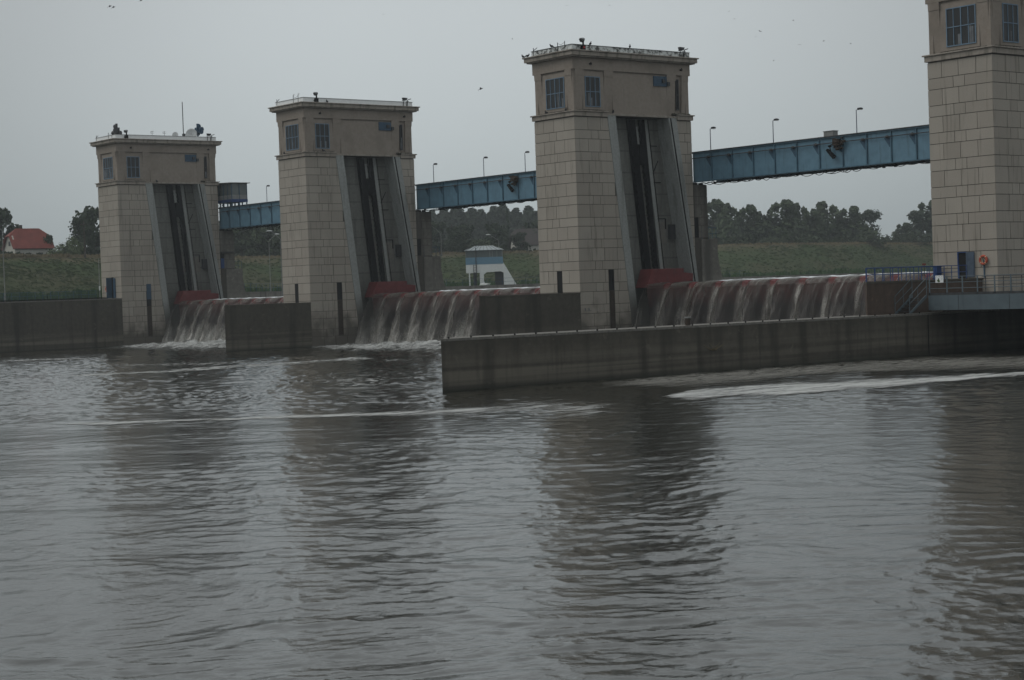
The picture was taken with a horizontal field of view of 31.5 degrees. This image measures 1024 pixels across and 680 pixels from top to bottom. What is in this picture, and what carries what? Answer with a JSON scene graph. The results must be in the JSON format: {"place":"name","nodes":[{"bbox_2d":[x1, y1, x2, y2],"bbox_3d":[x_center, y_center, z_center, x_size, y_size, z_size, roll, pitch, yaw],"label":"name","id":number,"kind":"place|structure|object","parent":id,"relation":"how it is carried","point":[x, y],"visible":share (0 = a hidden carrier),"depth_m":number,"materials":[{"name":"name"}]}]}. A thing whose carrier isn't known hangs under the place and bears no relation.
{"place":"outdoors","nodes":[
{"label":"outdoors","id":0,"kind":"place"},
{"bbox_2d":[266,230,282,295],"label":"street lamp","id":1,"kind":"object","parent":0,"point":[281,259],"visible":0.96,"depth_m":237.58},
{"bbox_2d":[0,0,930,250],"label":"sky","id":2,"kind":"structure","parent":0,"point":[71,71],"materials":[{"name":"grey"}]},
{"bbox_2d":[0,243,932,300],"bbox_3d":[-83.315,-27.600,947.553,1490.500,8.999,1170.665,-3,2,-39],"label":"levee ground","id":3,"kind":"structure","parent":0,"point":[530,263],"depth_m":440.26,"materials":[{"name":"green plant"}]},
{"bbox_2d":[0,229,5,301],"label":"street lamp","id":4,"kind":"object","parent":3,"relation":"on","point":[3,270],"visible":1,"depth_m":235.79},
{"bbox_2d":[0,207,14,251],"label":"tree","id":5,"kind":"object","parent":3,"relation":"on","point":[6,216],"visible":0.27,"depth_m":375.04,"materials":[{"name":"green plant"}]},
{"bbox_2d":[1,225,54,254],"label":"house","id":6,"kind":"structure","parent":3,"relation":"on","point":[25,240],"depth_m":364.84,"materials":[{"name":"red tile"}]},
{"bbox_2d":[3,290,95,300],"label":"railing","id":7,"kind":"object","parent":3,"relation":"on","point":[71,295],"visible":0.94,"depth_m":221.79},
{"bbox_2d":[43,234,55,252],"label":"tree","id":8,"kind":"object","parent":3,"relation":"on","point":[48,238],"visible":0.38,"depth_m":366.57,"materials":[{"name":"green plant"}]},
{"bbox_2d":[46,242,72,254],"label":"bush","id":9,"kind":"object","parent":3,"relation":"on","point":[61,248],"visible":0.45,"depth_m":357.61,"materials":[{"name":"green plant"}]},
{"bbox_2d":[66,234,83,255],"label":"bush","id":10,"kind":"object","parent":3,"relation":"on","point":[75,249],"visible":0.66,"depth_m":362.58,"materials":[{"name":"green plant"}]},
{"bbox_2d":[68,205,99,254],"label":"tree","id":11,"kind":"object","parent":3,"relation":"on","point":[92,213],"visible":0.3,"depth_m":371.49,"materials":[{"name":"green plant"}]},
{"bbox_2d":[80,221,87,257],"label":"utility pole","id":12,"kind":"object","parent":3,"relation":"on","point":[83,224],"visible":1,"depth_m":354.84,"materials":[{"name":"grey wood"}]},
{"bbox_2d":[73,216,99,254],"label":"tree","id":13,"kind":"object","parent":3,"relation":"on","point":[89,239],"visible":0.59,"depth_m":367.40,"materials":[{"name":"green plant"}]},
{"bbox_2d":[229,228,265,256],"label":"tree","id":14,"kind":"object","parent":3,"relation":"on","point":[245,241],"visible":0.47,"depth_m":421.05,"materials":[{"name":"green plant"}]},
{"bbox_2d":[234,227,268,255],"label":"tree","id":15,"kind":"object","parent":3,"relation":"on","point":[253,230],"visible":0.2,"depth_m":430.45,"materials":[{"name":"green plant"}]},
{"bbox_2d":[252,226,276,254],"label":"tree","id":16,"kind":"object","parent":3,"relation":"on","point":[266,243],"visible":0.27,"depth_m":428.78,"materials":[{"name":"green plant"}]},
{"bbox_2d":[262,225,281,255],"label":"tree","id":17,"kind":"object","parent":3,"relation":"on","point":[274,240],"visible":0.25,"depth_m":424.39,"materials":[{"name":"green plant"}]},
{"bbox_2d":[431,220,447,251],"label":"tree","id":18,"kind":"object","parent":3,"relation":"on","point":[440,227],"visible":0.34,"depth_m":472.85,"materials":[{"name":"green plant"}]},
{"bbox_2d":[0,239,903,255],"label":"undergrowth","id":19,"kind":"object","parent":3,"relation":"on","point":[720,242],"visible":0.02,"depth_m":467.24,"materials":[{"name":"green plant"}]},
{"bbox_2d":[438,226,466,252],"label":"tree","id":20,"kind":"object","parent":3,"relation":"on","point":[452,245],"visible":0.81,"depth_m":453.17,"materials":[{"name":"green plant"}]},
{"bbox_2d":[450,224,476,249],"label":"tree","id":21,"kind":"object","parent":3,"relation":"on","point":[468,229],"visible":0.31,"depth_m":463.68,"materials":[{"name":"green plant"}]},
{"bbox_2d":[0,267,932,301],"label":"reeds","id":22,"kind":"object","parent":3,"relation":"on","point":[66,294],"visible":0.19,"depth_m":350.81,"materials":[{"name":"plant"}]},
{"bbox_2d":[0,242,932,257],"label":"dry grass","id":23,"kind":"structure","parent":3,"relation":"on","point":[99,255],"depth_m":447.42,"materials":[{"name":"plant"}]},
{"bbox_2d":[429,204,537,245],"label":"wood","id":24,"kind":"object","parent":3,"relation":"on","point":[479,219],"visible":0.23,"depth_m":636.93,"materials":[{"name":"green plant"}]},
{"bbox_2d":[464,238,503,248],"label":"bush","id":25,"kind":"object","parent":3,"relation":"on","point":[478,242],"visible":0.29,"depth_m":454.11,"materials":[{"name":"green plant"}]},
{"bbox_2d":[465,245,515,285],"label":"lock booth","id":26,"kind":"object","parent":3,"relation":"on","point":[482,260],"visible":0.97,"depth_m":309.76,"materials":[{"name":"white paint"}]},
{"bbox_2d":[466,250,501,257],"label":"window","id":27,"kind":"structure","parent":26,"relation":"in","point":[479,253],"depth_m":309.76,"materials":[{"name":"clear glass"}]},
{"bbox_2d":[480,223,510,250],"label":"tree","id":28,"kind":"object","parent":3,"relation":"on","point":[496,231],"visible":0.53,"depth_m":460.52,"materials":[{"name":"green plant"}]},
{"bbox_2d":[244,270,747,291],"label":"quay fence","id":29,"kind":"object","parent":3,"relation":"on","point":[273,287],"visible":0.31,"depth_m":256.99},
{"bbox_2d":[505,207,510,249],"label":"conifer tree","id":30,"kind":"object","parent":3,"relation":"on","point":[508,229],"visible":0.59,"depth_m":494.01,"materials":[{"name":"green plant"}]},
{"bbox_2d":[511,232,531,251],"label":"tree","id":31,"kind":"object","parent":3,"relation":"on","point":[518,238],"visible":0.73,"depth_m":461.48,"materials":[{"name":"green plant"}]},
{"bbox_2d":[509,226,538,250],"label":"house","id":32,"kind":"structure","parent":3,"relation":"on","point":[531,237],"depth_m":482.43,"materials":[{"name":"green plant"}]},
{"bbox_2d":[523,221,537,233],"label":"tree","id":33,"kind":"object","parent":3,"relation":"on","point":[534,224],"visible":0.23,"depth_m":485.44,"materials":[{"name":"green plant"}]},
{"bbox_2d":[246,271,932,297],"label":"quay wall","id":34,"kind":"structure","parent":3,"relation":"on","point":[265,294],"depth_m":298.28,"materials":[{"name":"concrete"}]},
{"bbox_2d":[707,199,723,237],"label":"tree","id":35,"kind":"object","parent":3,"relation":"on","point":[714,204],"visible":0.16,"depth_m":517.02,"materials":[{"name":"green plant"}]},
{"bbox_2d":[708,203,749,243],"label":"tree","id":36,"kind":"object","parent":3,"relation":"on","point":[725,222],"visible":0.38,"depth_m":511.09,"materials":[{"name":"green plant"}]},
{"bbox_2d":[718,233,751,243],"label":"bush","id":37,"kind":"object","parent":3,"relation":"on","point":[732,239],"visible":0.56,"depth_m":469.83,"materials":[{"name":"green plant"}]},
{"bbox_2d":[734,204,768,243],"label":"tree","id":38,"kind":"object","parent":3,"relation":"on","point":[754,234],"visible":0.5,"depth_m":511.87,"materials":[{"name":"green plant"}]},
{"bbox_2d":[758,199,812,242],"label":"tree","id":39,"kind":"object","parent":3,"relation":"on","point":[789,217],"visible":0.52,"depth_m":511.84,"materials":[{"name":"green plant"}]},
{"bbox_2d":[793,202,817,237],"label":"tree","id":40,"kind":"object","parent":3,"relation":"on","point":[803,210],"visible":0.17,"depth_m":521.28,"materials":[{"name":"green plant"}]},
{"bbox_2d":[801,234,825,242],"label":"bush","id":41,"kind":"object","parent":3,"relation":"on","point":[814,239],"visible":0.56,"depth_m":486.44,"materials":[{"name":"green plant"}]},
{"bbox_2d":[803,208,829,240],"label":"tree","id":42,"kind":"object","parent":3,"relation":"on","point":[818,231],"visible":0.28,"depth_m":519.38,"materials":[{"name":"green plant"}]},
{"bbox_2d":[815,201,849,240],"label":"tree","id":43,"kind":"object","parent":3,"relation":"on","point":[828,225],"visible":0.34,"depth_m":524.73,"materials":[{"name":"green plant"}]},
{"bbox_2d":[830,206,875,239],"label":"tree","id":44,"kind":"object","parent":3,"relation":"on","point":[855,225],"visible":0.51,"depth_m":522.56,"materials":[{"name":"green plant"}]},
{"bbox_2d":[855,229,889,245],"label":"bush","id":45,"kind":"object","parent":3,"relation":"on","point":[873,237],"visible":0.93,"depth_m":500.24,"materials":[{"name":"green plant"}]},
{"bbox_2d":[862,209,892,241],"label":"tree","id":46,"kind":"object","parent":3,"relation":"on","point":[870,216],"visible":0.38,"depth_m":525.93,"materials":[{"name":"green plant"}]},
{"bbox_2d":[891,222,917,240],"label":"tree","id":47,"kind":"object","parent":3,"relation":"on","point":[898,232],"visible":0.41,"depth_m":536.29,"materials":[{"name":"green plant"}]},
{"bbox_2d":[900,232,930,245],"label":"bush","id":48,"kind":"object","parent":3,"relation":"on","point":[913,238],"visible":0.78,"depth_m":527.82,"materials":[{"name":"green plant"}]},
{"bbox_2d":[901,210,931,241],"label":"tree","id":49,"kind":"object","parent":3,"relation":"on","point":[914,216],"visible":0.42,"depth_m":539.82,"materials":[{"name":"green plant"}]},
{"bbox_2d":[909,200,932,241],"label":"tree","id":50,"kind":"object","parent":3,"relation":"on","point":[927,222],"visible":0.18,"depth_m":544.01,"materials":[{"name":"green plant"}]},
{"bbox_2d":[0,345,1023,679],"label":"river water","id":51,"kind":"structure","parent":0,"point":[640,531],"depth_m":39.31,"materials":[{"name":"liquid"}]},
{"bbox_2d":[0,298,123,352],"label":"divider wall","id":52,"kind":"structure","parent":51,"relation":"in","point":[45,325],"depth_m":217.16,"materials":[{"name":"concrete"}]},
{"bbox_2d":[89,134,223,345],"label":"dam tower","id":53,"kind":"structure","parent":51,"relation":"in","point":[159,244],"depth_m":225.38,"materials":[{"name":"stone"}]},
{"bbox_2d":[103,157,112,179],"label":"window","id":54,"kind":"structure","parent":53,"relation":"in","point":[107,162],"depth_m":223.82,"materials":[{"name":"blue glass"}]},
{"bbox_2d":[106,278,115,297],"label":"door","id":55,"kind":"structure","parent":53,"relation":"in","point":[108,280],"depth_m":223.77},
{"bbox_2d":[111,124,121,134],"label":"horn siren","id":56,"kind":"object","parent":53,"relation":"on","point":[116,129],"visible":0.93,"depth_m":226.02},
{"bbox_2d":[126,156,139,177],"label":"window","id":57,"kind":"structure","parent":53,"relation":"in","point":[133,164],"depth_m":223.33,"materials":[{"name":"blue glass"}]},
{"bbox_2d":[146,284,150,298],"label":"hatch door","id":58,"kind":"structure","parent":53,"relation":"in","point":[148,286],"depth_m":224.42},
{"bbox_2d":[186,128,196,135],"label":"satellite dish","id":59,"kind":"object","parent":53,"relation":"on","point":[191,132],"visible":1,"depth_m":229.05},
{"bbox_2d":[195,124,203,136],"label":"horn siren","id":60,"kind":"object","parent":53,"relation":"on","point":[199,129],"visible":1,"depth_m":229.53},
{"bbox_2d":[204,156,206,177],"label":"window","id":61,"kind":"structure","parent":53,"relation":"in","point":[205,157],"depth_m":229.58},
{"bbox_2d":[174,290,282,332],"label":"weir gate","id":62,"kind":"structure","parent":53,"relation":"attached to","point":[182,297],"depth_m":223.76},
{"bbox_2d":[161,297,283,344],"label":"falling water","id":63,"kind":"structure","parent":62,"relation":"on","point":[206,334],"depth_m":219.17,"materials":[{"name":"liquid"}]},
{"bbox_2d":[126,338,225,348],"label":"foam patch","id":64,"kind":"object","parent":51,"relation":"on","point":[188,343],"visible":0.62,"depth_m":205.30,"materials":[{"name":"liquid"}]},
{"bbox_2d":[71,357,366,375],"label":"foam streak","id":65,"kind":"object","parent":51,"relation":"on","point":[341,359],"visible":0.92,"depth_m":139.34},
{"bbox_2d":[224,302,311,351],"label":"divider wall","id":66,"kind":"structure","parent":51,"relation":"in","point":[249,327],"depth_m":185.49,"materials":[{"name":"concrete"}]},
{"bbox_2d":[69,407,504,424],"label":"foam streak","id":67,"kind":"object","parent":51,"relation":"on","point":[370,414],"visible":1,"depth_m":77.54,"materials":[{"name":"liquid"}]},
{"bbox_2d":[268,97,420,346],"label":"dam tower","id":68,"kind":"structure","parent":51,"relation":"in","point":[348,216],"depth_m":191.75,"materials":[{"name":"stone"}]},
{"bbox_2d":[285,124,298,150],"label":"window","id":69,"kind":"structure","parent":68,"relation":"in","point":[292,133],"depth_m":190.33,"materials":[{"name":"blue glass"}]},
{"bbox_2d":[315,123,329,148],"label":"window","id":70,"kind":"structure","parent":68,"relation":"in","point":[322,138],"depth_m":189.82,"materials":[{"name":"blue glass"}]},
{"bbox_2d":[399,125,402,149],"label":"window","id":71,"kind":"structure","parent":68,"relation":"in","point":[400,127],"depth_m":196.08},
{"bbox_2d":[365,281,540,340],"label":"weir gate","id":72,"kind":"structure","parent":68,"relation":"attached to","point":[443,305],"depth_m":186.49,"materials":[{"name":"metal"}]},
{"bbox_2d":[354,287,539,344],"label":"falling water","id":73,"kind":"structure","parent":72,"relation":"on","point":[427,333],"depth_m":183.40,"materials":[{"name":"liquid"}]},
{"bbox_2d":[329,340,440,349],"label":"foam patch","id":74,"kind":"object","parent":51,"relation":"on","point":[433,343],"visible":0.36,"depth_m":173.39,"materials":[{"name":"liquid"}]},
{"bbox_2d":[479,292,581,334],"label":"divider wall","id":75,"kind":"structure","parent":51,"relation":"in","point":[523,313],"depth_m":151.69,"materials":[{"name":"concrete"}]},
{"bbox_2d":[516,404,601,414],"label":"foam streak","id":76,"kind":"object","parent":51,"relation":"on","point":[589,407],"visible":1,"depth_m":76.67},
{"bbox_2d":[522,44,698,329],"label":"dam tower","id":77,"kind":"structure","parent":51,"relation":"in","point":[615,205],"depth_m":158.13,"materials":[{"name":"stone"}]},
{"bbox_2d":[545,77,564,109],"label":"window","id":78,"kind":"structure","parent":77,"relation":"in","point":[555,91],"depth_m":156.79,"materials":[{"name":"blue glass"}]},
{"bbox_2d":[584,76,600,106],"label":"window","id":79,"kind":"structure","parent":77,"relation":"in","point":[592,84],"depth_m":156.29,"materials":[{"name":"clear glass"}]},
{"bbox_2d":[675,79,678,109],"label":"window","id":80,"kind":"structure","parent":77,"relation":"in","point":[676,82],"depth_m":162.60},
{"bbox_2d":[636,268,932,325],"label":"weir gate","id":81,"kind":"structure","parent":77,"relation":"attached to","point":[811,296],"depth_m":150.57,"materials":[{"name":"metal"}]},
{"bbox_2d":[633,272,932,326],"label":"falling water","id":82,"kind":"structure","parent":81,"relation":"on","point":[794,314],"depth_m":148.33,"materials":[{"name":"liquid"}]},
{"bbox_2d":[441,309,999,391],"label":"divider wall","id":83,"kind":"structure","parent":51,"relation":"in","point":[494,361],"depth_m":104.39,"materials":[{"name":"concrete"}]},
{"bbox_2d":[894,278,926,313],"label":"steel stairs","id":84,"kind":"structure","parent":83,"relation":"on","point":[909,304],"depth_m":116.98,"materials":[{"name":"metal"}]},
{"bbox_2d":[864,278,982,314],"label":"divider wall","id":85,"kind":"structure","parent":83,"relation":"on","point":[879,297],"depth_m":117.62,"materials":[{"name":"brown concrete"}]},
{"bbox_2d":[865,265,966,281],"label":"blue railing","id":86,"kind":"object","parent":85,"relation":"on","point":[901,273],"visible":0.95,"depth_m":119.54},
{"bbox_2d":[623,357,1023,384],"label":"foam streak","id":87,"kind":"object","parent":51,"relation":"on","point":[888,366],"visible":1,"depth_m":101.50,"materials":[{"name":"liquid"}]},
{"bbox_2d":[668,372,1023,398],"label":"foam streak","id":88,"kind":"object","parent":51,"relation":"on","point":[793,388],"visible":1,"depth_m":85.70,"materials":[{"name":"liquid"}]},
{"label":"reservoir water","id":89,"kind":"structure","parent":0,"visible":0},
{"bbox_2d":[219,229,247,298],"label":"bridge pier","id":90,"kind":"structure","parent":89,"relation":"in","point":[232,283],"depth_m":231.59,"materials":[{"name":"concrete"}]},
{"bbox_2d":[218,200,280,230],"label":"girder bridge","id":91,"kind":"structure","parent":90,"relation":"on","point":[254,215],"depth_m":225.54,"materials":[{"name":"blue metal"}]},
{"bbox_2d":[217,182,247,206],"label":"control cabin","id":92,"kind":"object","parent":91,"relation":"on","point":[232,193],"visible":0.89,"depth_m":229.85,"materials":[{"name":"grey metal"}]},
{"bbox_2d":[217,183,246,195],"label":"window","id":93,"kind":"structure","parent":92,"relation":"in","point":[235,186],"depth_m":229.75,"materials":[{"name":"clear glass"}]},
{"bbox_2d":[416,210,445,291],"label":"bridge pier","id":94,"kind":"structure","parent":89,"relation":"in","point":[430,272],"depth_m":198.05,"materials":[{"name":"concrete"}]},
{"bbox_2d":[417,239,420,255],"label":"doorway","id":95,"kind":"structure","parent":94,"relation":"in","point":[418,240],"depth_m":197.47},
{"bbox_2d":[415,170,536,210],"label":"girder bridge","id":96,"kind":"structure","parent":94,"relation":"on","point":[471,192],"depth_m":189.51,"materials":[{"name":"blue metal"}]},
{"bbox_2d":[507,175,517,191],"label":"bridge floodlight","id":97,"kind":"object","parent":96,"relation":"attached to","point":[513,179],"visible":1,"depth_m":183.90,"materials":[{"name":"black metal"}]},
{"bbox_2d":[430,287,528,291],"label":"crest foam","id":98,"kind":"object","parent":89,"relation":"on","point":[485,289],"visible":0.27,"depth_m":180.60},
{"bbox_2d":[693,183,722,281],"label":"bridge pier","id":99,"kind":"structure","parent":89,"relation":"in","point":[707,258],"depth_m":164.46,"materials":[{"name":"concrete"}]},
{"bbox_2d":[694,218,698,237],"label":"doorway","id":100,"kind":"structure","parent":99,"relation":"in","point":[695,219],"depth_m":163.95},
{"bbox_2d":[692,124,929,184],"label":"girder bridge","id":101,"kind":"structure","parent":99,"relation":"on","point":[894,147],"depth_m":153.07,"materials":[{"name":"blue metal"}]},
{"bbox_2d":[823,130,838,136],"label":"equipment box","id":102,"kind":"object","parent":101,"relation":"on","point":[831,133],"visible":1,"depth_m":151.91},
{"bbox_2d":[826,137,845,158],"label":"bridge floodlight","id":103,"kind":"object","parent":101,"relation":"attached to","point":[836,143],"visible":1,"depth_m":150.34,"materials":[{"name":"black metal"}]},
{"bbox_2d":[721,271,927,280],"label":"crest foam","id":104,"kind":"object","parent":89,"relation":"on","point":[817,276],"visible":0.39,"depth_m":147.09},
{"label":"ground","id":105,"kind":"structure","parent":0,"visible":0},
{"bbox_2d":[922,0,1023,348],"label":"dam tower","id":106,"kind":"structure","parent":105,"relation":"on","point":[974,59],"depth_m":123.02,"materials":[{"name":"stone"}]},
{"bbox_2d":[945,4,976,46],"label":"window","id":107,"kind":"structure","parent":106,"relation":"in","point":[961,20],"depth_m":123.30,"materials":[{"name":"blue glass"}]},
{"bbox_2d":[959,253,965,277],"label":"doorway","id":108,"kind":"structure","parent":106,"relation":"in","point":[962,256],"depth_m":123.97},
{"bbox_2d":[966,252,974,276],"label":"door","id":109,"kind":"structure","parent":106,"relation":"in","point":[970,258],"depth_m":123.33,"materials":[{"name":"metal"}]},
{"bbox_2d":[928,274,1023,309],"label":"steel walkway","id":110,"kind":"structure","parent":106,"relation":"attached to","point":[995,299],"depth_m":114.19,"materials":[{"name":"metal"}]},
{"bbox_2d":[935,275,943,282],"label":"notice board","id":111,"kind":"object","parent":110,"relation":"attached to","point":[938,278],"visible":1,"depth_m":116.19,"materials":[{"name":"white paint"}]},
{"bbox_2d":[979,255,987,277],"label":"lifebuoy","id":112,"kind":"object","parent":106,"relation":"attached to","point":[984,261],"visible":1,"depth_m":122.47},
{"bbox_2d":[1002,3,1018,42],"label":"window","id":113,"kind":"structure","parent":106,"relation":"in","point":[1010,22],"depth_m":122.79,"materials":[{"name":"blue glass"}]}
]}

